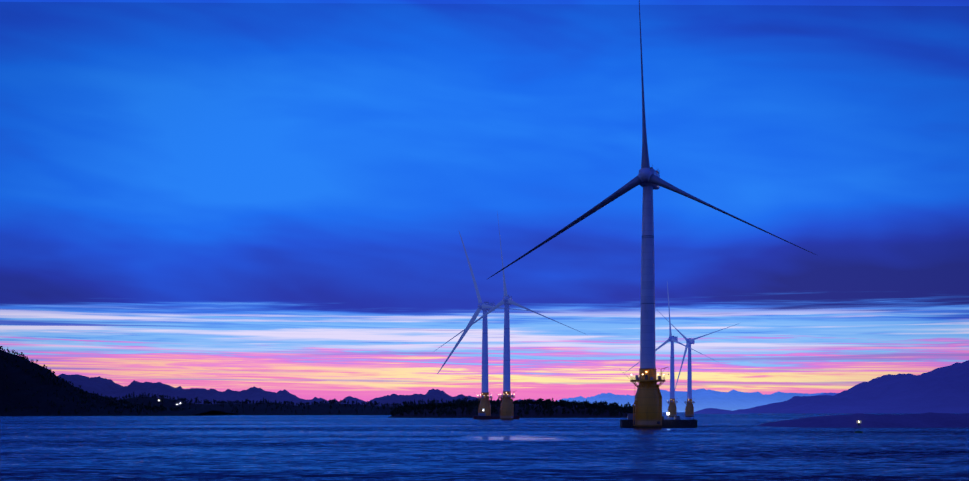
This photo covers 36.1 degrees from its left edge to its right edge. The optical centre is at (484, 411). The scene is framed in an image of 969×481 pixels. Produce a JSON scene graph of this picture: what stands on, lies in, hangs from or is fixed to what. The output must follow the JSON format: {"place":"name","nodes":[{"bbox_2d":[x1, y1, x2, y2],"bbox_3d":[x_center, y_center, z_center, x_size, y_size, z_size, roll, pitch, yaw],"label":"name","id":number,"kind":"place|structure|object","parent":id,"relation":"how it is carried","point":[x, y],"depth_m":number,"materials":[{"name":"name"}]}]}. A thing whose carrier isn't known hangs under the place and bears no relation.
{"place":"outdoors","nodes":[
{"label":"outdoors","id":0,"kind":"place"},
{"bbox_2d":[0,350,233,415],"bbox_3d":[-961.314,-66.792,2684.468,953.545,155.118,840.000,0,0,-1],"label":"hill terrain","id":1,"kind":"structure","parent":0,"point":[19,376],"depth_m":2533.65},
{"bbox_2d":[0,346,183,414],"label":"hill trees","id":2,"kind":"object","parent":1,"relation":"on","point":[130,405],"depth_m":2640.81,"materials":[{"name":"green plant"}]},
{"bbox_2d":[117,397,464,414],"bbox_3d":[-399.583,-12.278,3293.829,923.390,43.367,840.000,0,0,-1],"label":"shore terrain","id":3,"kind":"structure","parent":0,"point":[320,409],"depth_m":3103.78,"materials":[{"name":"black"}]},
{"bbox_2d":[115,391,495,413],"bbox_3d":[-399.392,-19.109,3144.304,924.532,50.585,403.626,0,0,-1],"label":"shore trees","id":4,"kind":"object","parent":3,"relation":"on","point":[246,401],"depth_m":3241.44,"materials":[{"name":"black plant"}]},
{"bbox_2d":[58,374,576,406],"bbox_3d":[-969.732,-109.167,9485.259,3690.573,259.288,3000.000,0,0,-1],"label":"ridge terrain","id":5,"kind":"structure","parent":0,"point":[99,385],"depth_m":9020.07,"materials":[{"name":"blue"}]},
{"bbox_2d":[0,412,968,480],"bbox_3d":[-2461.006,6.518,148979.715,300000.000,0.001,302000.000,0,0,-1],"label":"sea water","id":6,"kind":"structure","parent":0,"point":[726,447],"depth_m":257.57,"materials":[{"name":"blue liquid"}]},
{"bbox_2d":[437,232,539,415],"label":"wind turbine","id":7,"kind":"object","parent":6,"relation":"in","point":[485,404],"depth_m":1332.96,"materials":[{"name":"white metal"}]},
{"bbox_2d":[473,410,518,418],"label":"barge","id":8,"kind":"object","parent":6,"relation":"on","point":[483,416],"depth_m":1298.18,"materials":[{"name":"metal"}]},
{"bbox_2d":[435,212,584,419],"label":"wind turbine","id":9,"kind":"object","parent":6,"relation":"in","point":[507,409],"depth_m":1259.54,"materials":[{"name":"white metal"}]},
{"bbox_2d":[486,0,815,427],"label":"wind turbine","id":10,"kind":"object","parent":6,"relation":"in","point":[648,395],"depth_m":598.38,"materials":[{"name":"white paint"}]},
{"bbox_2d":[620,413,696,427],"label":"barge","id":11,"kind":"object","parent":6,"relation":"on","point":[676,422],"depth_m":609.88,"materials":[{"name":"metal"}]},
{"bbox_2d":[626,283,702,416],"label":"wind turbine","id":12,"kind":"object","parent":6,"relation":"in","point":[672,409],"depth_m":1931.68,"materials":[{"name":"white metal"}]},
{"bbox_2d":[655,308,736,416],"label":"wind turbine","id":13,"kind":"object","parent":6,"relation":"in","point":[689,410],"depth_m":1991.92,"materials":[{"name":"white metal"}]},
{"bbox_2d":[855,421,862,432],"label":"navigation buoy","id":14,"kind":"object","parent":6,"relation":"on","point":[856,431],"depth_m":461.47,"materials":[{"name":"green paint"}]},
{"bbox_2d":[0,0,968,401],"label":"sky","id":15,"kind":"structure","parent":0,"point":[275,196],"materials":[{"name":"blue"}]},
{"bbox_2d":[388,404,627,417],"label":"island terrain","id":16,"kind":"structure","parent":0,"point":[531,414],"depth_m":1655.17,"materials":[{"name":"black"}]},
{"bbox_2d":[390,397,634,416],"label":"island trees","id":17,"kind":"object","parent":16,"relation":"on","point":[615,408],"depth_m":1698.95,"materials":[{"name":"green plant"}]},
{"bbox_2d":[557,388,822,411],"bbox_3d":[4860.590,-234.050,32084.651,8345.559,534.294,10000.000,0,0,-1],"label":"terrain","id":18,"kind":"structure","parent":0,"point":[732,400],"depth_m":29951.92,"materials":[{"name":"blue"}]},
{"bbox_2d":[694,408,747,413],"bbox_3d":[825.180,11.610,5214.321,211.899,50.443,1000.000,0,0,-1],"label":"islet terrain","id":19,"kind":"structure","parent":0,"point":[712,411],"depth_m":5040.92,"materials":[{"name":"blue"}]},
{"bbox_2d":[756,392,838,406],"bbox_3d":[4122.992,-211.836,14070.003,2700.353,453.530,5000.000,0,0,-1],"label":"ridge terrain","id":20,"kind":"structure","parent":0,"point":[831,394],"depth_m":14241.15,"materials":[{"name":"blue"}]},
{"bbox_2d":[734,360,968,413],"bbox_3d":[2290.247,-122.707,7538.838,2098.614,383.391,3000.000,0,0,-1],"label":"mountain terrain","id":21,"kind":"structure","parent":0,"point":[945,389],"depth_m":6980.54,"materials":[{"name":"blue"}]},
{"bbox_2d":[755,412,968,427],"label":"shore terrain","id":22,"kind":"structure","parent":0,"point":[935,420],"depth_m":624.74,"materials":[{"name":"blue"}]}
]}

